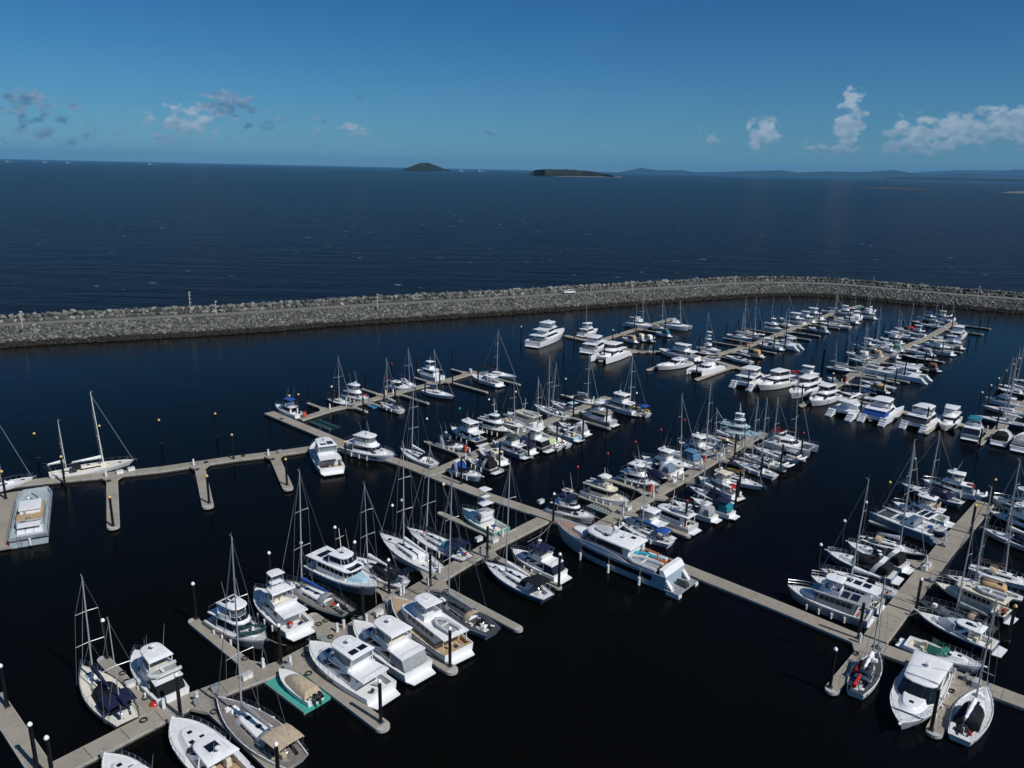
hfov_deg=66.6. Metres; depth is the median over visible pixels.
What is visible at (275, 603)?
motor cruiser
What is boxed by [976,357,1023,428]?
sailing yacht
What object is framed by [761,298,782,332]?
trawler yacht
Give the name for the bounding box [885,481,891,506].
mooring pile
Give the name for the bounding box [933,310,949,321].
motor cruiser
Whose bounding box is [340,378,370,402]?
motor cruiser
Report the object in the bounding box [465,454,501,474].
sports cruiser
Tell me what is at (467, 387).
finger pontoon
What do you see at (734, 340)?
finger pontoon
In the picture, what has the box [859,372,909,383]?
finger pontoon
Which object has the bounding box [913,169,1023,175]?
distant ranges
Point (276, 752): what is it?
mooring pile
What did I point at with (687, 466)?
sailing yacht
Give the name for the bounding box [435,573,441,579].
boarding step
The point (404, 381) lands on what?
sailing yacht
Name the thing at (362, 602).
mooring pile
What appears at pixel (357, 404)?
walkway pontoon
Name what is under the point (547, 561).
motor cruiser
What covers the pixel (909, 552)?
sailing yacht
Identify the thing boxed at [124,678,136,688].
dock box
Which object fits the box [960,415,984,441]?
motor cruiser
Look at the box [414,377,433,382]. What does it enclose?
finger pontoon
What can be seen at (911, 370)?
sports cruiser
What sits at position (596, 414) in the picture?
trawler yacht
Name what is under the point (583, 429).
mooring pile
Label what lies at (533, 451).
sports cruiser
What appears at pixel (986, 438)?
finger pontoon
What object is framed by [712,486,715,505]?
mooring pile
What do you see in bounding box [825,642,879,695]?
finger pontoon
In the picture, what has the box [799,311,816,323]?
motor cruiser
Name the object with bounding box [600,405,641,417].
finger pontoon
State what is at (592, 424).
finger pontoon
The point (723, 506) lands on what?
sports cruiser
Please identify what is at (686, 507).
mooring pile
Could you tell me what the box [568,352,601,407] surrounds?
sailing yacht
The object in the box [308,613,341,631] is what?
finger pontoon
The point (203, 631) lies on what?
finger pontoon
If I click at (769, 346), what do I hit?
sports cruiser
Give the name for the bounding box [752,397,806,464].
sailing yacht
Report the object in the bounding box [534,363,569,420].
sailing yacht
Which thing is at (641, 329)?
finger pontoon
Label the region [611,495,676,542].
motor cruiser
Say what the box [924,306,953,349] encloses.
sailing yacht
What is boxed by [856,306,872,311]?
sports cruiser
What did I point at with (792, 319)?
motor cruiser
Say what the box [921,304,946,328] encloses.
sailing yacht
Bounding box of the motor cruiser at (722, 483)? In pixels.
[697,439,744,501]
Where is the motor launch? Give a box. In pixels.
[788,573,876,629]
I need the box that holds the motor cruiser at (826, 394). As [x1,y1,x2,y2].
[809,382,841,406]
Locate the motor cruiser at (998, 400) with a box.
[986,389,1018,407]
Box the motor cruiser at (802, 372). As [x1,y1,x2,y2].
[789,365,824,383]
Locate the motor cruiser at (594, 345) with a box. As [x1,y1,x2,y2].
[579,334,607,354]
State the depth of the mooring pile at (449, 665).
82.70 m
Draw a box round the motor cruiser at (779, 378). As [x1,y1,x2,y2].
[758,368,797,390]
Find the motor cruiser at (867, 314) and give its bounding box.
[856,308,877,319]
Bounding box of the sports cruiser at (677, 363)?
[656,357,693,370]
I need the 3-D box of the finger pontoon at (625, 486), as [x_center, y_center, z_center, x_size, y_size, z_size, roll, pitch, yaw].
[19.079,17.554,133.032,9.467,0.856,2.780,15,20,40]
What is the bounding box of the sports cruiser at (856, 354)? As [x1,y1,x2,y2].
[846,350,868,358]
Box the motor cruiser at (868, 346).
[854,338,876,350]
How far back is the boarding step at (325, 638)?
87.23 m
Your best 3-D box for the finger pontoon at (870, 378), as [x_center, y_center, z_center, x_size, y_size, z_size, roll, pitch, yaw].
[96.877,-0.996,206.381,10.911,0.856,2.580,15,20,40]
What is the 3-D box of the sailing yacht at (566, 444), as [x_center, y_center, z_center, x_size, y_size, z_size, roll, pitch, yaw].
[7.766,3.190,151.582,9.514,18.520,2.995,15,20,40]
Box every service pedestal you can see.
[161,697,165,708]
[261,658,264,668]
[288,655,291,665]
[335,623,338,632]
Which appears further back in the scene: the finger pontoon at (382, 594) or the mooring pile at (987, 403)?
the mooring pile at (987, 403)
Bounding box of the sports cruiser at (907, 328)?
[894,326,913,331]
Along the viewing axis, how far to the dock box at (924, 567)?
105.78 m
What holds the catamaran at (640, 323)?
on the harbour water at (592, 664)
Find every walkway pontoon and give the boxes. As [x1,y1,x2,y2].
[0,491,20,549]
[0,692,54,767]
[14,441,349,488]
[53,515,551,767]
[264,411,1023,711]
[296,371,476,421]
[423,396,611,475]
[563,335,1015,439]
[594,432,766,526]
[602,319,670,339]
[701,305,861,360]
[833,322,956,388]
[864,500,993,644]
[990,400,1023,431]
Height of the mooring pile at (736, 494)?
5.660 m
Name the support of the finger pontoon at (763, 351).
on the harbour water at (592, 664)
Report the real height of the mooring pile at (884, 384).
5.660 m
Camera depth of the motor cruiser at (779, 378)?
196.26 m
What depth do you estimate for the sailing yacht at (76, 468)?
133.50 m
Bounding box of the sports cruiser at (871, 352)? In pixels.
[859,349,883,357]
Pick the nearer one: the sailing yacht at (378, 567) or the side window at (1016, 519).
the sailing yacht at (378, 567)
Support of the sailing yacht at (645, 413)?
on the harbour water at (592, 664)
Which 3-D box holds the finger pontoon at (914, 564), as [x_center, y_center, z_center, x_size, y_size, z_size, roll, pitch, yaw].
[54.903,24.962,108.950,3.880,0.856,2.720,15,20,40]
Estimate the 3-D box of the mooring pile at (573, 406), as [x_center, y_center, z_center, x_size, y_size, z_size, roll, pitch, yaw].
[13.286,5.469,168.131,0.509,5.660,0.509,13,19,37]
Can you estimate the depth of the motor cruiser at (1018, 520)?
120.22 m
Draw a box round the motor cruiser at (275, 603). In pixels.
[253,568,315,641]
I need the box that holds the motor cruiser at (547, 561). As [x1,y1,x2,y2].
[510,530,571,583]
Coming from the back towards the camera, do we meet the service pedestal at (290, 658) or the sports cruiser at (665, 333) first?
the sports cruiser at (665, 333)
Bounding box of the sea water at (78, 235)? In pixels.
[0,159,1023,317]
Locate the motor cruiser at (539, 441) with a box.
[515,415,554,453]
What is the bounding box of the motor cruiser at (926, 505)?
[891,486,954,527]
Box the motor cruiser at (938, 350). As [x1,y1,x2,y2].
[911,339,955,356]
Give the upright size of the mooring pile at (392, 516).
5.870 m
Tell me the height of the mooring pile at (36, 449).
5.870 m
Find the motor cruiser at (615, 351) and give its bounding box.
[591,340,631,364]
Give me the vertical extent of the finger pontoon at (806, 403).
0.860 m
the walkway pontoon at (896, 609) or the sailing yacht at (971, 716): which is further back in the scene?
the walkway pontoon at (896, 609)
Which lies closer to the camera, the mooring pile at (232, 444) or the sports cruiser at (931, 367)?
the mooring pile at (232, 444)
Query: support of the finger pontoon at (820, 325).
on the harbour water at (592, 664)
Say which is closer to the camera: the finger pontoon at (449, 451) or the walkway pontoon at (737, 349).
the finger pontoon at (449, 451)
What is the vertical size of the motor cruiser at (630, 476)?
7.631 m
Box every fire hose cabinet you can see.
[463,445,467,451]
[648,484,652,491]
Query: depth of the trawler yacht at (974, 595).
96.22 m
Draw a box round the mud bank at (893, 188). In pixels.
[857,187,930,189]
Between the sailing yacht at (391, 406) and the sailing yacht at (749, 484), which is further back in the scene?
the sailing yacht at (391, 406)
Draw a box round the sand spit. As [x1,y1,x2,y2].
[554,176,621,176]
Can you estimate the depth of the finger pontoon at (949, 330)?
270.07 m
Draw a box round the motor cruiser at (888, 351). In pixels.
[882,344,900,358]
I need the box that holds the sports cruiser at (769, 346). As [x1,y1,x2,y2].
[759,342,784,350]
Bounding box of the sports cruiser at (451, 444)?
[435,425,468,452]
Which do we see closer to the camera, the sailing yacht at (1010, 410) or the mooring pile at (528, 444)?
the mooring pile at (528, 444)
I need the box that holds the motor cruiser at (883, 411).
[856,395,903,426]
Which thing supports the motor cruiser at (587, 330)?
on the harbour water at (592, 664)
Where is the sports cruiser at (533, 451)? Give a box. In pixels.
[502,436,538,454]
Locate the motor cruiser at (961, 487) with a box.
[921,459,987,500]
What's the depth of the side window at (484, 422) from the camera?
158.09 m
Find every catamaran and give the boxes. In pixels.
[622,293,654,329]
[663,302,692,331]
[687,356,725,375]
[757,375,818,457]
[765,311,803,351]
[824,329,870,421]
[856,320,932,384]
[869,450,950,546]
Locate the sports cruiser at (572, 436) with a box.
[547,423,584,442]
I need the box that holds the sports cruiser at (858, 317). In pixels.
[851,314,862,320]
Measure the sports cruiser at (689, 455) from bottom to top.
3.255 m
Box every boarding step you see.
[193,696,203,706]
[210,682,220,692]
[283,662,292,669]
[319,634,327,641]
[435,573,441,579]
[876,642,883,649]
[928,575,934,582]
[963,672,971,681]
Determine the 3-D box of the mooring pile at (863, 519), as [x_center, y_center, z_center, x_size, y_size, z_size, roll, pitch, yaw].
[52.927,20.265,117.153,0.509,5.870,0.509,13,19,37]
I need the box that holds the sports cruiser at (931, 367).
[913,362,940,372]
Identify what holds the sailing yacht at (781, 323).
on the harbour water at (592, 664)
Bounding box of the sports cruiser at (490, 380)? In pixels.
[472,374,504,387]
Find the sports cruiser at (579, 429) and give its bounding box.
[558,420,591,435]
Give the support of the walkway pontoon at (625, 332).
on the harbour water at (592, 664)
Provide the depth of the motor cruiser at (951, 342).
246.88 m
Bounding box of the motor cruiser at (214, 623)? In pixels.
[202,581,282,653]
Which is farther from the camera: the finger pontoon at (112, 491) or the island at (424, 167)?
the island at (424, 167)
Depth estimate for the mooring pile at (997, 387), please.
191.38 m
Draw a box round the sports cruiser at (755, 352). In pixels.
[739,349,764,356]
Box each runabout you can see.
[279,668,323,707]
[646,468,667,483]
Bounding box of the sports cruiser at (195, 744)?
[150,712,254,767]
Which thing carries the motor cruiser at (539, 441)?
on the harbour water at (592, 664)
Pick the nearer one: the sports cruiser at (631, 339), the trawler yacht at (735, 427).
the trawler yacht at (735, 427)
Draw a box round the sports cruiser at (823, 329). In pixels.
[809,325,827,333]
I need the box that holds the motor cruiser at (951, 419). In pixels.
[938,404,962,431]
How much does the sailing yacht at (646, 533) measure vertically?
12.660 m
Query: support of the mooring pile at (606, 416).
in the harbour water at (592, 664)
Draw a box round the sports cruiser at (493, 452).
[478,441,509,466]
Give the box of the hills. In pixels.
[617,168,1023,178]
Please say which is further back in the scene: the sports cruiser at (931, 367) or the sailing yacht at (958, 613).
the sports cruiser at (931, 367)
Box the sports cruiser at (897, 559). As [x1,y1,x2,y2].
[845,538,915,574]
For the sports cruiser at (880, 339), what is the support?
on the harbour water at (592, 664)
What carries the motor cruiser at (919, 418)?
on the harbour water at (592, 664)
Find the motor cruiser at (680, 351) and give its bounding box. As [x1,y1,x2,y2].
[659,342,701,361]
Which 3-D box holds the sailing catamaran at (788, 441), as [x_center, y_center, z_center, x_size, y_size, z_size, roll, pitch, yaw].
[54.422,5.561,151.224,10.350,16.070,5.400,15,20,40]
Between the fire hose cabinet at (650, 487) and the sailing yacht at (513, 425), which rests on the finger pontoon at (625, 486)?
the fire hose cabinet at (650, 487)
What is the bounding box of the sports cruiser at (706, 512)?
[673,498,721,523]
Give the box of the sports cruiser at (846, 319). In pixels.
[834,316,858,323]
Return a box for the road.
[0,282,1023,326]
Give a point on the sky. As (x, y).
(910, 86)
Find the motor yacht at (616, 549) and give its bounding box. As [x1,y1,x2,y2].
[528,514,697,599]
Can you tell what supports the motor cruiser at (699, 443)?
on the harbour water at (592, 664)
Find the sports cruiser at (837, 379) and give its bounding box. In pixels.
[828,375,848,385]
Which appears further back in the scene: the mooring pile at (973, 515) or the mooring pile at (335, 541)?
the mooring pile at (973, 515)
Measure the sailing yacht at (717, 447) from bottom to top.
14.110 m
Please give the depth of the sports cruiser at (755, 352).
229.31 m
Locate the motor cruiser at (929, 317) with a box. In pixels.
[917,311,936,322]
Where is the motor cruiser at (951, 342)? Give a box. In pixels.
[934,335,965,349]
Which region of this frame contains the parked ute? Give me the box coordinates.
[562,289,574,293]
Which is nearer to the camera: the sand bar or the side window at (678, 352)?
the side window at (678, 352)
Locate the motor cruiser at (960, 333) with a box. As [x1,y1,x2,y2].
[949,325,967,340]
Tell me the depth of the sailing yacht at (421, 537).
108.65 m
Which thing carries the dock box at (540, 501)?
on the walkway pontoon at (1011, 699)
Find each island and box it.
[403,163,449,170]
[529,169,613,176]
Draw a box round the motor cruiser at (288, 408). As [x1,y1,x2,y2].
[274,395,301,419]
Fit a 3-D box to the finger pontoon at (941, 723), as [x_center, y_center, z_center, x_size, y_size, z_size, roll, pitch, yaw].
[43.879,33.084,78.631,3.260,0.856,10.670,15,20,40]
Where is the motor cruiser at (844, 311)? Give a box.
[836,305,854,316]
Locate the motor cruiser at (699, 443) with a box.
[677,432,714,458]
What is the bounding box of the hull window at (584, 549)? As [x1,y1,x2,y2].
[580,545,650,579]
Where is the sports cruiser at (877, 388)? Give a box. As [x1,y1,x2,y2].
[858,383,890,394]
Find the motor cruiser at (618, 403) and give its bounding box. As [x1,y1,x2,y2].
[597,382,636,416]
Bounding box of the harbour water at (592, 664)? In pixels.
[0,296,1023,767]
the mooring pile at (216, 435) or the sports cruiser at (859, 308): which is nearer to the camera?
the mooring pile at (216, 435)
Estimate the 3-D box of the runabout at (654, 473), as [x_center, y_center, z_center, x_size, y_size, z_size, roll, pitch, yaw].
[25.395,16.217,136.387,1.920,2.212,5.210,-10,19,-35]
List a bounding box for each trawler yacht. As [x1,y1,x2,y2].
[304,528,393,595]
[376,591,474,664]
[417,360,444,380]
[475,401,511,436]
[508,400,544,427]
[580,473,629,506]
[581,396,619,427]
[632,490,701,535]
[714,403,762,439]
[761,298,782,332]
[811,560,885,615]
[923,569,1018,624]
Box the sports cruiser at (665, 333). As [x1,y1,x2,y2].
[656,330,672,337]
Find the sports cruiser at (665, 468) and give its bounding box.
[635,456,678,476]
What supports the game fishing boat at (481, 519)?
on the harbour water at (592, 664)
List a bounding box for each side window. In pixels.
[217,618,225,627]
[224,621,234,631]
[326,663,340,671]
[338,670,349,682]
[353,445,368,451]
[368,640,381,650]
[379,647,389,659]
[483,421,494,426]
[590,487,606,494]
[595,538,622,553]
[612,402,622,407]
[627,474,638,480]
[661,511,679,520]
[672,350,684,354]
[713,482,722,489]
[727,426,742,431]
[777,378,788,382]
[807,384,817,389]
[942,671,948,687]
[947,484,961,489]
[1012,518,1023,522]
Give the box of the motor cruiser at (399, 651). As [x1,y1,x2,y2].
[342,605,435,685]
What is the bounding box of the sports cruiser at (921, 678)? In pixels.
[889,641,952,729]
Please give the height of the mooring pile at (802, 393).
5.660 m
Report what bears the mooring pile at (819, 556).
in the harbour water at (592, 664)
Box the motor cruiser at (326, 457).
[309,428,344,475]
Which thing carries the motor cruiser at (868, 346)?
on the harbour water at (592, 664)
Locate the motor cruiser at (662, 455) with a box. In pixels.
[640,441,683,474]
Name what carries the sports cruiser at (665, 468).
on the harbour water at (592, 664)
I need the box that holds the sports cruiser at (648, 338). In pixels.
[640,334,655,342]
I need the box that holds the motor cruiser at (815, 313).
[799,298,824,319]
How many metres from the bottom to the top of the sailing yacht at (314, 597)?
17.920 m
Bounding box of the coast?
[885,177,1023,181]
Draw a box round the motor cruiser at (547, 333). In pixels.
[525,319,563,347]
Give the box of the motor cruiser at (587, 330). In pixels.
[576,303,597,336]
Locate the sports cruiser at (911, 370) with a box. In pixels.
[892,363,921,372]
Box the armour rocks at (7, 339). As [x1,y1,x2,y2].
[0,278,1023,347]
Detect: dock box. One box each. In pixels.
[115,469,123,474]
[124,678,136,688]
[127,466,134,471]
[241,670,252,681]
[373,608,383,616]
[384,596,391,605]
[475,535,482,542]
[490,536,498,543]
[537,498,544,503]
[625,505,631,510]
[921,564,928,571]
[925,561,932,567]
[971,677,981,687]
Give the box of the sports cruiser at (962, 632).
[901,607,1006,657]
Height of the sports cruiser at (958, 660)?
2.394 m
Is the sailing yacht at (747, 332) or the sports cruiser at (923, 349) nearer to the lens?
the sports cruiser at (923, 349)
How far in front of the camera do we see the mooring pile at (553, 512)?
117.64 m
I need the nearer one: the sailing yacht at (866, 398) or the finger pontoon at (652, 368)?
the sailing yacht at (866, 398)
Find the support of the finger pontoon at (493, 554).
on the harbour water at (592, 664)
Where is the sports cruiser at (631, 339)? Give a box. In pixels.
[622,335,638,343]
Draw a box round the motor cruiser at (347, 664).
[306,623,399,709]
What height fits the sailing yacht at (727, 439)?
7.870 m
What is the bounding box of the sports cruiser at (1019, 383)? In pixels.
[1014,379,1023,385]
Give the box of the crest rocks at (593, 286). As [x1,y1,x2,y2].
[0,275,1023,317]
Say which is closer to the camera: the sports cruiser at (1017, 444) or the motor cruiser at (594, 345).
the sports cruiser at (1017, 444)
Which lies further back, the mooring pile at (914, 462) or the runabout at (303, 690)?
the mooring pile at (914, 462)
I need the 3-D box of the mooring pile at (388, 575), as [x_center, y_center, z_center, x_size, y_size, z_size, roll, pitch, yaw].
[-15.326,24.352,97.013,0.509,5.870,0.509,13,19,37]
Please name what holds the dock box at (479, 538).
on the finger pontoon at (467, 526)
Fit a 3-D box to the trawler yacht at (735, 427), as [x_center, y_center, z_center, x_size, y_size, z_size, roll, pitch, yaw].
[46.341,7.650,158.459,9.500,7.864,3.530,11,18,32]
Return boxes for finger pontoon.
[97,655,167,717]
[101,475,122,530]
[188,618,265,673]
[189,464,213,509]
[191,691,291,767]
[264,454,292,490]
[291,658,389,733]
[299,617,334,639]
[307,402,328,410]
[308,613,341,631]
[346,405,367,412]
[361,388,383,395]
[364,401,399,413]
[374,588,397,601]
[377,582,398,597]
[392,554,436,578]
[393,392,428,404]
[412,639,457,675]
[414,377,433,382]
[424,441,468,457]
[428,580,522,632]
[438,512,500,540]
[443,380,487,393]
[451,369,466,373]
[472,372,520,385]
[481,550,561,589]
[543,423,586,437]
[562,488,622,512]
[566,415,610,430]
[598,350,637,362]
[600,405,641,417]
[601,477,647,494]
[628,511,690,538]
[638,328,655,333]
[646,366,657,370]
[654,494,718,517]
[684,478,743,497]
[694,366,735,380]
[713,341,740,347]
[714,355,753,363]
[718,457,737,466]
[723,338,751,343]
[725,453,785,472]
[729,351,763,358]
[744,347,776,354]
[745,443,805,461]
[752,330,775,333]
[778,334,810,340]
[788,331,820,336]
[796,327,829,333]
[799,399,811,407]
[807,323,839,329]
[817,319,849,324]
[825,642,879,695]
[839,365,855,369]
[843,383,887,391]
[855,374,899,383]
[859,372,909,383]
[868,520,941,544]
[879,361,928,370]
[906,559,922,568]
[923,425,938,434]
[925,680,973,738]
[945,329,983,335]
[954,323,990,329]
[977,431,992,444]
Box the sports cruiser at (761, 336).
[753,333,773,340]
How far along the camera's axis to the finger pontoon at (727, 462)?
144.56 m
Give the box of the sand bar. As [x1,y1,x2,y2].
[1003,191,1023,193]
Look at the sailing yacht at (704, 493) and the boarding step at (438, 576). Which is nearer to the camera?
the boarding step at (438, 576)
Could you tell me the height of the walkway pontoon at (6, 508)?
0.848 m
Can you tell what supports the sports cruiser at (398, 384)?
on the harbour water at (592, 664)
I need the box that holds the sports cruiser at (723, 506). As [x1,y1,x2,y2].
[690,495,739,519]
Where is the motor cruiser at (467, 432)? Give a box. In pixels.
[449,413,488,447]
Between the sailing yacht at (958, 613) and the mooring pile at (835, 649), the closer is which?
the mooring pile at (835, 649)
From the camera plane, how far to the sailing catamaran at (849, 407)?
175.38 m
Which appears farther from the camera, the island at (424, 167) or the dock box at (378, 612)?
the island at (424, 167)
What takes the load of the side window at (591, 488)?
in the trawler yacht at (602, 491)
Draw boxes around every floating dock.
[264,675,330,714]
[309,419,340,429]
[586,503,612,515]
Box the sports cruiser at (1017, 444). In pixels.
[1010,432,1023,452]
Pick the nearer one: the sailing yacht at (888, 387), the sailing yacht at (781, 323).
the sailing yacht at (888, 387)
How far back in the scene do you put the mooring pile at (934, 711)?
74.62 m
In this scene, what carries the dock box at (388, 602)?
on the walkway pontoon at (128, 734)
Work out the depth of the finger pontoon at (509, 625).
93.91 m
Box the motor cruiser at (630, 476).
[613,448,662,489]
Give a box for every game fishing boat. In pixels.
[462,486,509,535]
[696,331,720,352]
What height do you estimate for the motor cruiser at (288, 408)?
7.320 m
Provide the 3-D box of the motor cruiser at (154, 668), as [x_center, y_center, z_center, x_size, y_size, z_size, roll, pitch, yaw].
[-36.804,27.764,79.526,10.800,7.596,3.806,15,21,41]
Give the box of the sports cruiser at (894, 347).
[883,343,905,352]
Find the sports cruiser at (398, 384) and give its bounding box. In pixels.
[385,380,411,392]
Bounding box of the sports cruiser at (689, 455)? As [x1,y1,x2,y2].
[666,446,702,464]
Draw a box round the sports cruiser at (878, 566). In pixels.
[824,547,903,585]
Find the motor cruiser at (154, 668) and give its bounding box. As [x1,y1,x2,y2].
[130,637,188,705]
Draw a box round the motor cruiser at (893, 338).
[880,331,905,343]
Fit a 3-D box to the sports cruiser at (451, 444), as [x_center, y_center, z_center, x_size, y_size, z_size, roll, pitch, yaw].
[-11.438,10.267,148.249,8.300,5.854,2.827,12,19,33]
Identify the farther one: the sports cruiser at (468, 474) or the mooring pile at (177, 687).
the sports cruiser at (468, 474)
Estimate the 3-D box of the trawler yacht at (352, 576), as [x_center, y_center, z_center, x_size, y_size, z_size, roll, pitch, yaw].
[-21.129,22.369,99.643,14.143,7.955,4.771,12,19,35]
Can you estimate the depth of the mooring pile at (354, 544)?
100.81 m
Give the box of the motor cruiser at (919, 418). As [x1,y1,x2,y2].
[898,402,942,433]
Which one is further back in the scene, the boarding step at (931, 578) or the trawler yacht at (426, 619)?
the boarding step at (931, 578)
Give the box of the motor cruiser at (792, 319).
[779,312,806,325]
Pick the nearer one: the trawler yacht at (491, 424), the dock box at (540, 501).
the dock box at (540, 501)
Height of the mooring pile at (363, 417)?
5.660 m
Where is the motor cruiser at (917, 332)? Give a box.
[905,325,926,337]
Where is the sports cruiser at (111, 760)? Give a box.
[81,744,152,767]
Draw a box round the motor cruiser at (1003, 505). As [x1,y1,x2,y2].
[989,486,1023,510]
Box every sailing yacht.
[0,426,36,492]
[43,391,136,477]
[75,573,139,729]
[207,533,308,767]
[276,469,355,620]
[326,359,353,406]
[352,484,412,589]
[378,443,443,572]
[379,357,404,413]
[396,350,416,389]
[399,385,438,468]
[404,444,473,562]
[421,350,453,399]
[424,473,500,639]
[474,462,554,603]
[479,329,516,379]
[501,374,528,429]
[524,376,562,450]
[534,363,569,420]
[538,359,571,448]
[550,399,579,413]
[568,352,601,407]
[614,463,674,548]
[624,355,651,417]
[630,305,644,341]
[650,297,668,330]
[662,396,704,470]
[686,431,733,505]
[687,383,732,453]
[691,312,718,355]
[699,411,740,447]
[714,426,766,490]
[725,315,753,364]
[726,296,751,340]
[732,396,778,479]
[739,296,763,335]
[741,397,794,469]
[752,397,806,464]
[777,299,797,326]
[816,478,898,599]
[817,296,851,329]
[821,280,842,314]
[826,335,859,373]
[838,357,876,401]
[846,575,887,699]
[848,325,879,365]
[857,439,929,559]
[859,341,896,391]
[866,278,876,312]
[868,311,889,350]
[884,312,909,335]
[895,304,920,340]
[898,431,965,507]
[901,319,937,362]
[901,525,999,635]
[911,305,929,324]
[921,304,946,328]
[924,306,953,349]
[933,486,1023,604]
[946,305,955,322]
[948,596,999,746]
[968,480,1023,590]
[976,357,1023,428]
[980,458,1023,551]
[983,358,1023,417]
[990,358,1018,446]
[995,349,1023,397]
[999,345,1023,391]
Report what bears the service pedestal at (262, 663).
on the walkway pontoon at (128, 734)
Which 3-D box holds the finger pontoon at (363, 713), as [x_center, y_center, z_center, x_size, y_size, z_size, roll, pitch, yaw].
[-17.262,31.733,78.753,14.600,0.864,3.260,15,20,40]
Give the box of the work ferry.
[8,486,52,549]
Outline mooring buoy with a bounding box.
[149,699,157,706]
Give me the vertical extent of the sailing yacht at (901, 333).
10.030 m
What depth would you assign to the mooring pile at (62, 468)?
128.04 m
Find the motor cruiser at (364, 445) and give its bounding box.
[338,422,396,461]
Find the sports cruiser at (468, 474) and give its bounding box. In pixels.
[446,459,483,481]
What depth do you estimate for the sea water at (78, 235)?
675.53 m
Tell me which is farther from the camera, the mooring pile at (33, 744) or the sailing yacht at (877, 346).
the sailing yacht at (877, 346)
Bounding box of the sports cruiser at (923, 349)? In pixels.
[906,347,935,356]
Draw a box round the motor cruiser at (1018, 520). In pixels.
[986,501,1023,531]
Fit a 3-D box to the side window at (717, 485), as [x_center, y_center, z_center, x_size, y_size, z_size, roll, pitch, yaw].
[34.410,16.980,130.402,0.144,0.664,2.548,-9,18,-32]
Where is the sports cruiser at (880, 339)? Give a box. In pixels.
[870,338,891,344]
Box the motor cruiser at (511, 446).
[493,422,529,459]
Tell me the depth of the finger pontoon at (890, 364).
223.40 m
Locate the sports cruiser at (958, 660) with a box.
[895,636,987,673]
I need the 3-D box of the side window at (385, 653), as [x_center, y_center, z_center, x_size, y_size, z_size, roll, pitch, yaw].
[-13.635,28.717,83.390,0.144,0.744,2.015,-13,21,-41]
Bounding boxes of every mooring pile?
[0,470,7,498]
[0,663,10,708]
[27,722,40,767]
[33,432,39,460]
[43,735,53,767]
[59,455,66,485]
[98,425,103,452]
[100,618,110,659]
[108,495,115,526]
[158,419,162,445]
[174,672,183,717]
[191,582,198,619]
[205,474,211,503]
[214,413,218,438]
[231,434,235,458]
[267,389,269,411]
[267,551,271,584]
[273,741,279,767]
[276,623,283,664]
[284,458,288,485]
[297,393,299,413]
[299,542,304,576]
[307,381,309,402]
[331,386,333,407]
[333,526,336,549]
[344,441,347,468]
[353,540,356,559]
[361,586,364,620]
[362,397,364,419]
[365,368,366,388]
[377,679,384,724]
[386,558,391,593]
[391,363,392,383]
[391,504,394,535]
[394,388,395,404]
[399,499,402,532]
[424,382,425,401]
[426,418,428,440]
[429,552,432,586]
[441,483,445,512]
[447,626,452,667]
[459,458,463,483]
[477,369,478,388]
[485,526,489,560]
[488,399,489,413]
[498,442,500,467]
[527,432,530,458]
[551,492,555,525]
[556,421,557,442]
[556,552,561,590]
[563,378,566,399]
[572,397,574,417]
[575,466,578,492]
[582,417,584,441]
[604,405,607,426]
[606,452,608,473]
[633,441,636,466]
[658,429,661,453]
[682,419,685,441]
[684,499,688,526]
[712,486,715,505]
[732,434,737,459]
[733,480,738,509]
[737,469,741,497]
[758,456,763,483]
[779,444,784,468]
[800,384,803,403]
[800,432,804,455]
[814,543,822,575]
[827,647,837,688]
[838,519,845,551]
[856,602,865,638]
[860,501,867,533]
[882,374,886,394]
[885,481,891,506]
[910,457,915,483]
[913,577,922,616]
[928,688,940,731]
[968,504,976,536]
[977,391,982,413]
[977,428,982,453]
[986,384,991,405]
[989,478,996,505]
[994,377,999,396]
[995,408,1000,428]
[1005,604,1017,645]
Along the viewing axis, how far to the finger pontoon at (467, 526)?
116.92 m
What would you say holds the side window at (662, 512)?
in the trawler yacht at (674, 517)
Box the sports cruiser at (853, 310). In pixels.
[849,307,862,313]
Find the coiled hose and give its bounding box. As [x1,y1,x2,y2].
[140,717,147,722]
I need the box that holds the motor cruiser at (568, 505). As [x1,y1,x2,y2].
[542,474,604,524]
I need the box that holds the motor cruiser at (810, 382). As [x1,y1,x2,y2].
[789,373,822,398]
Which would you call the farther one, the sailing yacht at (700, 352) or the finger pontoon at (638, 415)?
the sailing yacht at (700, 352)
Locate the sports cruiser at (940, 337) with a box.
[932,336,961,343]
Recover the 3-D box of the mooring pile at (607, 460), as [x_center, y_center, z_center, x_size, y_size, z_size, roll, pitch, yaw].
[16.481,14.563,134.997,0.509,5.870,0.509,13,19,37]
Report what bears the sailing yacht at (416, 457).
on the harbour water at (592, 664)
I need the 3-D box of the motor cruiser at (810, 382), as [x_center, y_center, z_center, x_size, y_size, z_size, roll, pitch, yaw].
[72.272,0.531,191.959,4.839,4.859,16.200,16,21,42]
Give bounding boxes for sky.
[0,0,1023,172]
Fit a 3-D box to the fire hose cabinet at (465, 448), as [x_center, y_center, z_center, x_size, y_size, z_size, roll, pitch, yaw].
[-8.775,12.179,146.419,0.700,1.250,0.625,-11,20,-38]
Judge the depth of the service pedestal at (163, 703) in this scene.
75.83 m
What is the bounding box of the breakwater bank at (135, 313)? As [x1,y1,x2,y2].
[0,278,1023,344]

